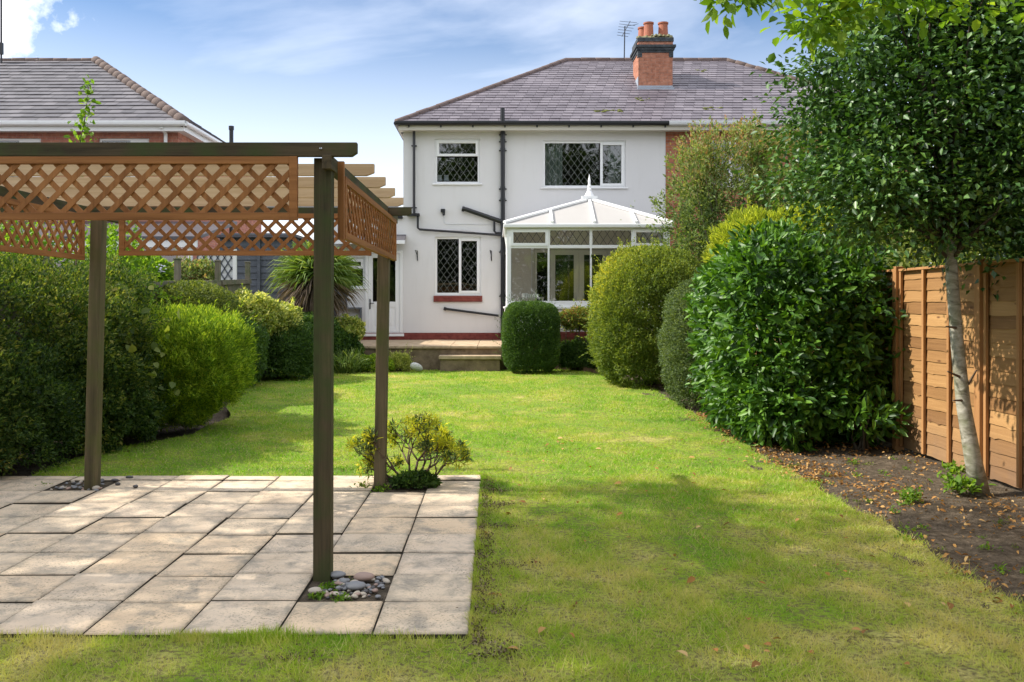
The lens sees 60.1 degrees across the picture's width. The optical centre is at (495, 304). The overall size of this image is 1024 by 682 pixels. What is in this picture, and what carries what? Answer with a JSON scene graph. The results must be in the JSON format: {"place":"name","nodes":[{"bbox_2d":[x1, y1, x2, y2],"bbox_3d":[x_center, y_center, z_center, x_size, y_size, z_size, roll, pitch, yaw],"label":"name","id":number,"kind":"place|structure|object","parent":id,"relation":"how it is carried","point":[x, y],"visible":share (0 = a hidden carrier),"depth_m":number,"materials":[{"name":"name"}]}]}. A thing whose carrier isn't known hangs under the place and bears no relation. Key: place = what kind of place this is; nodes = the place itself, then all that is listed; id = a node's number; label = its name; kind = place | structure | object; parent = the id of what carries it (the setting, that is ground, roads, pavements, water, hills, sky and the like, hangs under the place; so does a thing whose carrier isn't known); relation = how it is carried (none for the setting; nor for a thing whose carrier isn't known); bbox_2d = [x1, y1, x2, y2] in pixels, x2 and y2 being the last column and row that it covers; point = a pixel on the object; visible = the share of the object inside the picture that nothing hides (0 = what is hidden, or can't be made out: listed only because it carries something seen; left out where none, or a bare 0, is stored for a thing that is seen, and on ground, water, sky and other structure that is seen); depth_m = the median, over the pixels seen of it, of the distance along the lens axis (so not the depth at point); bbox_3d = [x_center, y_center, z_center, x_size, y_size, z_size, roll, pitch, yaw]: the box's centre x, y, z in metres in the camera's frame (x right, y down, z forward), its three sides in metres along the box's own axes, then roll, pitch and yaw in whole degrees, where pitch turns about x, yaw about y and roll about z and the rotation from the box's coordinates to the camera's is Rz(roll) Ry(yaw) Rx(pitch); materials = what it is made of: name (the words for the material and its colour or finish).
{"place":"outdoors","nodes":[
{"label":"outdoors","id":0,"kind":"place"},
{"bbox_2d":[229,126,233,232],"bbox_3d":[-7.166,-3.132,24.000,0.134,3.404,0.140,0,0,0],"label":"flue pipe","id":1,"kind":"object","parent":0,"point":[231,128],"visible":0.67,"depth_m":23.95,"materials":[{"name":"black plastic"}]},
{"bbox_2d":[47,482,427,604],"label":"planting gap soil","id":2,"kind":"structure","parent":0,"point":[383,593],"depth_m":4.92,"materials":[{"name":"brown soil"}]},
{"bbox_2d":[308,587,321,593],"bbox_3d":[-0.964,1.530,4.730,0.077,0.036,0.052,0,0,0],"label":"pebble","id":3,"kind":"object","parent":2,"relation":"on","point":[314,590],"visible":0.99,"depth_m":4.72,"materials":[{"name":"beige stone"}]},
{"bbox_2d":[308,588,335,600],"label":"weed","id":4,"kind":"object","parent":2,"relation":"on","point":[318,597],"visible":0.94,"depth_m":4.70,"materials":[{"name":"green plant"}]},
{"bbox_2d":[318,580,342,591],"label":"weed","id":5,"kind":"object","parent":2,"relation":"on","point":[326,586],"visible":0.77,"depth_m":4.84,"materials":[{"name":"green plant"}]},
{"bbox_2d":[331,571,345,577],"bbox_3d":[-0.893,1.530,5.010,0.092,0.037,0.068,0,0,0],"label":"pebble","id":6,"kind":"object","parent":2,"relation":"on","point":[337,574],"visible":1,"depth_m":4.99,"materials":[{"name":"grey stone"}]},
{"bbox_2d":[331,591,351,602],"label":"weed","id":7,"kind":"object","parent":2,"relation":"on","point":[342,597],"visible":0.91,"depth_m":4.67,"materials":[{"name":"green plant"}]},
{"bbox_2d":[339,578,347,582],"bbox_3d":[-0.849,1.548,4.937,0.059,0.037,0.049,-14,6,34],"label":"pebble","id":8,"kind":"object","parent":2,"relation":"on","point":[344,580],"visible":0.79,"depth_m":4.92,"materials":[{"name":"grey stone"}]},
{"bbox_2d":[346,581,365,589],"bbox_3d":[-0.759,1.530,4.810,0.112,0.046,0.083,0,0,0],"label":"pebble","id":9,"kind":"object","parent":2,"relation":"on","point":[355,585],"visible":1,"depth_m":4.79,"materials":[{"name":"grey stone"}]},
{"bbox_2d":[350,481,372,487],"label":"weed","id":10,"kind":"object","parent":2,"relation":"on","point":[361,484],"visible":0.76,"depth_m":7.50,"materials":[{"name":"green plant"}]},
{"bbox_2d":[354,572,374,581],"bbox_3d":[-0.738,1.530,4.970,0.120,0.052,0.080,0,0,0],"label":"pebble","id":11,"kind":"object","parent":2,"relation":"on","point":[363,576],"visible":0.99,"depth_m":4.95,"materials":[{"name":"pink stone"}]},
{"bbox_2d":[370,483,390,492],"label":"weed","id":12,"kind":"object","parent":2,"relation":"on","point":[381,489],"visible":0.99,"depth_m":7.37,"materials":[{"name":"green plant"}]},
{"bbox_2d":[383,578,389,583],"bbox_3d":[-0.613,1.552,4.963,0.035,0.026,0.063,5,4,-40],"label":"pebble","id":13,"kind":"object","parent":2,"relation":"on","point":[386,580],"visible":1,"depth_m":4.95,"materials":[{"name":"beige stone"}]},
{"bbox_2d":[345,410,473,487],"bbox_3d":[-0.734,1.234,7.613,1.137,0.700,0.755,0,0,0],"label":"pieris","id":14,"kind":"object","parent":2,"relation":"on","point":[433,442],"visible":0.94,"depth_m":7.56,"materials":[{"name":"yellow plant"}]},
{"bbox_2d":[388,467,442,488],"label":"plant","id":15,"kind":"object","parent":2,"relation":"on","point":[428,479],"visible":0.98,"depth_m":7.45,"materials":[{"name":"green plant"}]},
{"bbox_2d":[0,386,940,638],"bbox_3d":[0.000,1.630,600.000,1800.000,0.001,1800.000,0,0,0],"label":"ground","id":16,"kind":"structure","parent":0,"point":[163,434],"depth_m":10.44,"materials":[{"name":"brown soil"}]},
{"bbox_2d":[0,323,85,474],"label":"dark shrub","id":17,"kind":"object","parent":16,"relation":"on","point":[39,437],"visible":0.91,"depth_m":8.31,"materials":[{"name":"green plant"}]},
{"bbox_2d":[0,220,182,305],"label":"elder shrub","id":18,"kind":"object","parent":16,"relation":"on","point":[132,261],"visible":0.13,"depth_m":11.71,"materials":[{"name":"green plant"}]},
{"bbox_2d":[0,238,190,475],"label":"hedge shrub","id":19,"kind":"object","parent":16,"relation":"on","point":[71,288],"visible":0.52,"depth_m":9.14,"materials":[{"name":"green plant"}]},
{"bbox_2d":[50,74,101,269],"bbox_3d":[-4.051,-1.278,8.606,0.432,1.895,0.412,0,0,-43],"label":"climbing shoot","id":20,"kind":"object","parent":19,"relation":"on","point":[80,116],"visible":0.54,"depth_m":8.59,"materials":[{"name":"green plant"}]},
{"bbox_2d":[30,321,175,452],"bbox_3d":[-4.412,0.937,9.698,1.671,1.526,1.881,0,0,-27],"label":"privet shrub","id":21,"kind":"object","parent":16,"relation":"on","point":[136,425],"visible":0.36,"depth_m":9.50,"materials":[{"name":"green plant"}]},
{"bbox_2d":[41,281,180,443],"bbox_3d":[-4.387,0.699,9.842,1.783,1.916,0.936,0,0,0],"label":"bramble","id":22,"kind":"object","parent":16,"relation":"on","point":[132,349],"visible":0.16,"depth_m":9.83,"materials":[{"name":"green plant"}]},
{"bbox_2d":[0,221,236,269],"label":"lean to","id":23,"kind":"object","parent":16,"relation":"on","point":[181,228],"visible":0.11,"depth_m":20.98,"materials":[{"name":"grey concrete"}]},
{"bbox_2d":[0,256,250,445],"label":"boundary fence","id":24,"kind":"object","parent":16,"relation":"on","point":[233,286],"visible":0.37,"depth_m":14.46,"materials":[{"name":"brown wood"}]},
{"bbox_2d":[85,256,173,280],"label":"hydrangea","id":25,"kind":"object","parent":16,"relation":"on","point":[163,262],"visible":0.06,"depth_m":14.96,"materials":[{"name":"green plant"}]},
{"bbox_2d":[0,56,274,280],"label":"brick house","id":26,"kind":"structure","parent":16,"relation":"on","point":[40,98],"depth_m":23.62,"materials":[{"name":"grey tile"}]},
{"bbox_2d":[0,0,3,62],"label":"mast","id":27,"kind":"object","parent":26,"relation":"on","point":[1,48],"visible":1,"depth_m":26.78,"materials":[{"name":"grey metal"}]},
{"bbox_2d":[0,138,40,176],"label":"window","id":28,"kind":"structure","parent":26,"relation":"in","point":[20,140],"depth_m":23.05,"materials":[{"name":"white plastic"}]},
{"bbox_2d":[100,138,148,176],"bbox_3d":[-9.660,-3.779,23.076,1.314,1.084,0.088,0,0,0],"label":"window","id":29,"kind":"structure","parent":26,"relation":"in","point":[101,140],"depth_m":23.05,"materials":[{"name":"white plastic"}]},
{"bbox_2d":[51,296,259,431],"bbox_3d":[-4.122,0.744,10.913,2.424,1.826,2.015,0,0,0],"label":"shrub","id":30,"kind":"object","parent":16,"relation":"on","point":[217,365],"visible":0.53,"depth_m":10.56,"materials":[{"name":"green plant"}]},
{"bbox_2d":[171,248,214,280],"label":"rose bush","id":31,"kind":"object","parent":16,"relation":"on","point":[199,269],"visible":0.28,"depth_m":16.63,"materials":[{"name":"green plant"}]},
{"bbox_2d":[152,271,241,353],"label":"hedge","id":32,"kind":"object","parent":16,"relation":"on","point":[202,291],"visible":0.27,"depth_m":13.70,"materials":[{"name":"green plant"}]},
{"bbox_2d":[197,249,236,279],"bbox_3d":[-5.673,-0.024,18.000,0.809,2.189,0.060,0,0,0],"label":"trellis","id":33,"kind":"object","parent":16,"relation":"on","point":[228,267],"visible":0.18,"depth_m":18.00,"materials":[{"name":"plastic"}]},
{"bbox_2d":[216,233,309,301],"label":"garden shed","id":34,"kind":"structure","parent":16,"relation":"on","point":[259,272],"depth_m":20.46,"materials":[{"name":"grey wood"}]},
{"bbox_2d":[225,283,304,382],"bbox_3d":[-4.491,0.547,16.933,1.996,1.908,1.479,0,0,-37],"label":"variegated shrub","id":35,"kind":"object","parent":16,"relation":"on","point":[276,314],"visible":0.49,"depth_m":16.70,"materials":[{"name":"green plant"}]},
{"bbox_2d":[334,348,505,369],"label":"terrace wall","id":36,"kind":"structure","parent":16,"relation":"on","point":[427,359],"depth_m":19.52,"materials":[{"name":"grey concrete"}]},
{"bbox_2d":[359,340,501,348],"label":"terrace paving","id":37,"kind":"structure","parent":36,"relation":"on","point":[444,344],"depth_m":20.27,"materials":[{"name":"stone"}]},
{"bbox_2d":[261,241,371,321],"bbox_3d":[-3.926,-0.161,19.571,2.445,2.701,2.361,0,0,0],"label":"cordyline","id":38,"kind":"object","parent":37,"relation":"on","point":[295,274],"visible":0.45,"depth_m":19.27,"materials":[{"name":"green plant"}]},
{"bbox_2d":[502,174,673,373],"bbox_3d":[2.102,-0.798,21.454,3.868,4.835,3.107,0,0,0],"label":"conservatory","id":39,"kind":"object","parent":16,"relation":"on","point":[589,219],"visible":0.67,"depth_m":20.33,"materials":[{"name":"white paint"}]},
{"bbox_2d":[334,21,917,339],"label":"semi detached house","id":40,"kind":"structure","parent":16,"relation":"on","point":[553,134],"depth_m":23.00,"materials":[{"name":"white paint"}]},
{"bbox_2d":[334,289,361,320],"bbox_3d":[-3.869,0.043,22.895,0.800,0.924,0.190,0,0,0],"label":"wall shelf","id":41,"kind":"object","parent":40,"relation":"attached to","point":[360,308],"depth_m":22.88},
{"bbox_2d":[351,258,365,288],"bbox_3d":[-3.787,-0.804,23.039,0.892,0.824,0.170,0,0,0],"label":"window","id":42,"kind":"structure","parent":40,"relation":"in","point":[362,260],"depth_m":23.06,"materials":[{"name":"white plastic"}]},
{"bbox_2d":[364,251,403,335],"bbox_3d":[-2.895,-0.284,23.010,1.039,2.225,0.140,0,0,0],"label":"door","id":43,"kind":"structure","parent":40,"relation":"in","point":[395,308],"depth_m":23.01,"materials":[{"name":"white plastic"}]},
{"bbox_2d":[432,139,481,184],"bbox_3d":[-0.994,-3.704,23.035,1.286,1.201,0.170,0,0,0],"label":"window","id":44,"kind":"structure","parent":40,"relation":"in","point":[437,141],"depth_m":23.05,"materials":[{"name":"white plastic"}]},
{"bbox_2d":[434,237,481,301],"bbox_3d":[-0.977,-0.912,23.035,1.265,1.692,0.170,0,0,0],"label":"window","id":45,"kind":"structure","parent":40,"relation":"in","point":[436,298],"depth_m":23.03,"materials":[{"name":"white plastic"}]},
{"bbox_2d":[532,248,622,300],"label":"french doors","id":46,"kind":"structure","parent":40,"relation":"in","point":[578,253],"depth_m":23.05,"materials":[{"name":"white glass"}]},
{"bbox_2d":[541,141,627,188],"bbox_3d":[2.308,-3.630,23.035,2.272,1.251,0.170,0,0,0],"label":"window","id":47,"kind":"structure","parent":40,"relation":"in","point":[603,185],"depth_m":23.05,"materials":[{"name":"white plastic"}]},
{"bbox_2d":[618,21,636,57],"bbox_3d":[4.098,-8.193,27.284,0.614,1.426,1.080,0,0,14],"label":"tv aerial","id":48,"kind":"object","parent":40,"relation":"attached to","point":[624,33],"visible":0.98,"depth_m":27.19,"materials":[{"name":"grey metal"}]},
{"bbox_2d":[712,140,748,188],"bbox_3d":[6.095,-3.638,23.025,1.270,1.267,0.170,0,0,0],"label":"window","id":49,"kind":"structure","parent":40,"relation":"in","point":[713,140],"depth_m":23.02,"materials":[{"name":"white plastic"}]},
{"bbox_2d":[591,108,853,264],"bbox_3d":[5.383,-1.244,17.931,5.901,5.464,5.622,0,0,22],"label":"russet shrub","id":50,"kind":"object","parent":16,"relation":"on","point":[706,202],"visible":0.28,"depth_m":17.41,"materials":[{"name":"green plant"}]},
{"bbox_2d":[695,0,1023,62],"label":"overhanging tree","id":51,"kind":"object","parent":16,"relation":"on","point":[824,26],"visible":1,"depth_m":5.19,"materials":[{"name":"green plant"}]},
{"bbox_2d":[867,178,1023,269],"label":"fence side shrub","id":52,"kind":"object","parent":16,"relation":"on","point":[923,261],"visible":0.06,"depth_m":10.72,"materials":[{"name":"green plant"}]},
{"bbox_2d":[2,0,1020,254],"label":"sky","id":53,"kind":"structure","parent":0,"point":[268,70],"materials":[{"name":"blue"}]},
{"bbox_2d":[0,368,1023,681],"bbox_3d":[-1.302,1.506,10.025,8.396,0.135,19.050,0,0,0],"label":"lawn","id":54,"kind":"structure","parent":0,"point":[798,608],"depth_m":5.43,"materials":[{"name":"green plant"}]},
{"bbox_2d":[0,475,480,638],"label":"patio","id":55,"kind":"structure","parent":54,"relation":"on","point":[163,553],"depth_m":5.48,"materials":[{"name":"beige stone"}]},
{"bbox_2d":[0,142,411,581],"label":"pergola","id":56,"kind":"object","parent":55,"relation":"on","point":[330,191],"visible":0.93,"depth_m":5.05,"materials":[{"name":"wood"}]},
{"bbox_2d":[241,309,313,386],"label":"green shrub","id":57,"kind":"object","parent":54,"relation":"on","point":[291,354],"visible":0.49,"depth_m":16.84,"materials":[{"name":"green plant"}]},
{"bbox_2d":[295,311,365,371],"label":"dark bush","id":58,"kind":"object","parent":54,"relation":"on","point":[342,339],"visible":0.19,"depth_m":18.89,"materials":[{"name":"green plant"}]},
{"bbox_2d":[335,313,365,340],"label":"flower bush","id":59,"kind":"object","parent":54,"relation":"on","point":[354,324],"visible":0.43,"depth_m":19.28,"materials":[{"name":"green plant"}]},
{"bbox_2d":[334,347,373,373],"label":"iris clump","id":60,"kind":"object","parent":54,"relation":"on","point":[346,364],"visible":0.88,"depth_m":18.48,"materials":[{"name":"green plant"}]},
{"bbox_2d":[355,358,374,372],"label":"grass clump","id":61,"kind":"object","parent":54,"relation":"on","point":[366,370],"visible":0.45,"depth_m":18.75,"materials":[{"name":"green plant"}]},
{"bbox_2d":[354,353,394,371],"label":"ground plant","id":62,"kind":"object","parent":54,"relation":"on","point":[391,365],"visible":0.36,"depth_m":18.80,"materials":[{"name":"green plant"}]},
{"bbox_2d":[388,343,412,370],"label":"lavender","id":63,"kind":"object","parent":54,"relation":"on","point":[402,361],"visible":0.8,"depth_m":19.05,"materials":[{"name":"green plant"}]},
{"bbox_2d":[254,471,557,667],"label":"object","id":64,"kind":"object","parent":54,"relation":"on","point":[478,567],"visible":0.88,"depth_m":4.83,"materials":[{"name":"green plant"}]},
{"bbox_2d":[410,362,422,370],"bbox_3d":[-1.694,1.339,18.948,0.299,0.169,0.151,26,-1,-26],"label":"rock","id":65,"kind":"object","parent":54,"relation":"on","point":[415,366],"visible":1,"depth_m":18.89,"materials":[{"name":"white stone"}]},
{"bbox_2d":[439,355,500,370],"bbox_3d":[-0.553,1.316,19.300,1.351,0.408,0.420,0,0,0],"label":"garden step","id":66,"kind":"object","parent":54,"relation":"on","point":[469,362],"visible":0.95,"depth_m":19.13,"materials":[{"name":"stone"}]},
{"bbox_2d":[494,289,571,372],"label":"box bush","id":67,"kind":"object","parent":54,"relation":"on","point":[521,341],"visible":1,"depth_m":18.32,"materials":[{"name":"green plant"}]},
{"bbox_2d":[538,626,544,633],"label":"fallen leaf","id":68,"kind":"object","parent":54,"relation":"on","point":[540,629],"visible":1,"depth_m":4.18,"materials":[{"name":"beige plant"}]},
{"bbox_2d":[559,299,591,370],"bbox_3d":[1.812,0.672,19.274,0.872,1.608,0.798,0,0,34],"label":"nandina","id":69,"kind":"object","parent":54,"relation":"on","point":[574,315],"visible":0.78,"depth_m":19.17,"materials":[{"name":"green plant"}]},
{"bbox_2d":[559,336,596,370],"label":"dark groundcover","id":70,"kind":"object","parent":54,"relation":"on","point":[569,356],"visible":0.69,"depth_m":19.12,"materials":[{"name":"green plant"}]},
{"bbox_2d":[677,650,687,656],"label":"fallen leaf","id":71,"kind":"object","parent":54,"relation":"on","point":[684,652],"visible":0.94,"depth_m":3.91,"materials":[{"name":"beige plant"}]},
{"bbox_2d":[687,576,694,582],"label":"fallen leaf","id":72,"kind":"object","parent":54,"relation":"on","point":[691,579],"visible":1,"depth_m":4.94,"materials":[{"name":"orange plant"}]},
{"bbox_2d":[751,660,760,667],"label":"fallen leaf","id":73,"kind":"object","parent":54,"relation":"on","point":[755,662],"visible":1,"depth_m":3.78,"materials":[{"name":"brown plant"}]},
{"bbox_2d":[947,602,953,609],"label":"fallen leaf","id":74,"kind":"object","parent":54,"relation":"on","point":[951,606],"visible":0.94,"depth_m":4.51,"materials":[{"name":"brown plant"}]},
{"bbox_2d":[518,297,543,300],"bbox_3d":[0.840,0.338,21.000,0.600,1.005,0.400,0,0,0],"label":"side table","id":75,"kind":"object","parent":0,"point":[541,298],"visible":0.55,"depth_m":20.80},
{"bbox_2d":[522,293,537,296],"bbox_3d":[0.825,-0.215,21.000,0.370,0.098,0.200,0,0,0],"label":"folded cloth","id":76,"kind":"object","parent":75,"relation":"on","point":[526,295],"visible":0.83,"depth_m":20.90,"materials":[{"name":"white fabric"}]},
{"bbox_2d":[627,371,1023,613],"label":"flower bed","id":77,"kind":"object","parent":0,"point":[940,530],"visible":0.31,"depth_m":6.88,"materials":[{"name":"brown soil"}]},
{"bbox_2d":[577,232,704,387],"bbox_3d":[2.812,0.106,16.189,2.633,2.804,2.688,0,0,0],"label":"golden hedge","id":78,"kind":"object","parent":77,"relation":"on","point":[617,341],"visible":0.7,"depth_m":15.47,"materials":[{"name":"green plant"}]},
{"bbox_2d":[653,274,713,408],"bbox_3d":[3.175,0.478,13.175,1.699,2.150,1.850,0,0,0],"label":"grey bush","id":79,"kind":"object","parent":77,"relation":"on","point":[675,375],"visible":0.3,"depth_m":12.94,"materials":[{"name":"green plant"}]},
{"bbox_2d":[694,196,871,372],"bbox_3d":[4.100,0.002,12.524,2.508,3.117,1.742,0,0,17],"label":"golden conifer","id":80,"kind":"object","parent":77,"relation":"on","point":[721,235],"visible":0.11,"depth_m":12.35,"materials":[{"name":"yellow plant"}]},
{"bbox_2d":[681,215,906,453],"bbox_3d":[3.545,0.319,10.697,2.481,2.673,3.361,0,0,0],"label":"laurel","id":81,"kind":"object","parent":77,"relation":"on","point":[731,310],"visible":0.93,"depth_m":9.55,"materials":[{"name":"green plant"}]},
{"bbox_2d":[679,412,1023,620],"bbox_3d":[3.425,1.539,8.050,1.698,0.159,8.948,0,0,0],"label":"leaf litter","id":82,"kind":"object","parent":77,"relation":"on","point":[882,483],"visible":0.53,"depth_m":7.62,"materials":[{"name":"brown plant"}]},
{"bbox_2d":[825,374,913,451],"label":"laurel shoots","id":83,"kind":"object","parent":77,"relation":"on","point":[877,416],"visible":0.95,"depth_m":9.17,"materials":[{"name":"green plant"}]},
{"bbox_2d":[728,0,1023,495],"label":"holly tree","id":84,"kind":"object","parent":77,"relation":"on","point":[957,189],"visible":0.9,"depth_m":7.16,"materials":[{"name":"green plant"}]},
{"bbox_2d":[755,258,1023,490],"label":"wooden fence","id":85,"kind":"object","parent":77,"relation":"on","point":[922,382],"visible":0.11,"depth_m":8.12,"materials":[{"name":"brown wood"}]},
{"bbox_2d":[889,505,900,512],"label":"weed","id":86,"kind":"object","parent":77,"relation":"on","point":[892,509],"visible":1,"depth_m":6.66,"materials":[{"name":"green plant"}]},
{"bbox_2d":[897,493,912,507],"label":"weed","id":87,"kind":"object","parent":77,"relation":"on","point":[905,501],"visible":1,"depth_m":6.88,"materials":[{"name":"green plant"}]},
{"bbox_2d":[894,529,918,540],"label":"weed","id":88,"kind":"object","parent":77,"relation":"on","point":[904,534],"visible":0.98,"depth_m":5.89,"materials":[{"name":"green plant"}]},
{"bbox_2d":[898,522,915,532],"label":"weed","id":89,"kind":"object","parent":77,"relation":"on","point":[907,526],"visible":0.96,"depth_m":6.15,"materials":[{"name":"green plant"}]},
{"bbox_2d":[893,487,923,502],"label":"weed","id":90,"kind":"object","parent":77,"relation":"on","point":[912,496],"visible":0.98,"depth_m":6.93,"materials":[{"name":"green plant"}]},
{"bbox_2d":[939,459,965,476],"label":"weed","id":91,"kind":"object","parent":77,"relation":"on","point":[954,469],"visible":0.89,"depth_m":7.59,"materials":[{"name":"green plant"}]},
{"bbox_2d":[928,472,996,493],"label":"weed","id":92,"kind":"object","parent":77,"relation":"on","point":[957,482],"visible":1,"depth_m":7.17,"materials":[{"name":"green plant"}]},
{"bbox_2d":[976,541,1002,551],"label":"weed","id":93,"kind":"object","parent":77,"relation":"on","point":[988,546],"visible":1,"depth_m":5.64,"materials":[{"name":"green plant"}]},
{"bbox_2d":[992,516,1009,525],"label":"weed","id":94,"kind":"object","parent":77,"relation":"on","point":[1000,520],"visible":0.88,"depth_m":6.25,"materials":[{"name":"green plant"}]},
{"bbox_2d":[992,561,1010,574],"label":"weed","id":95,"kind":"object","parent":77,"relation":"on","point":[1001,568],"visible":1,"depth_m":5.17,"materials":[{"name":"green plant"}]}
]}

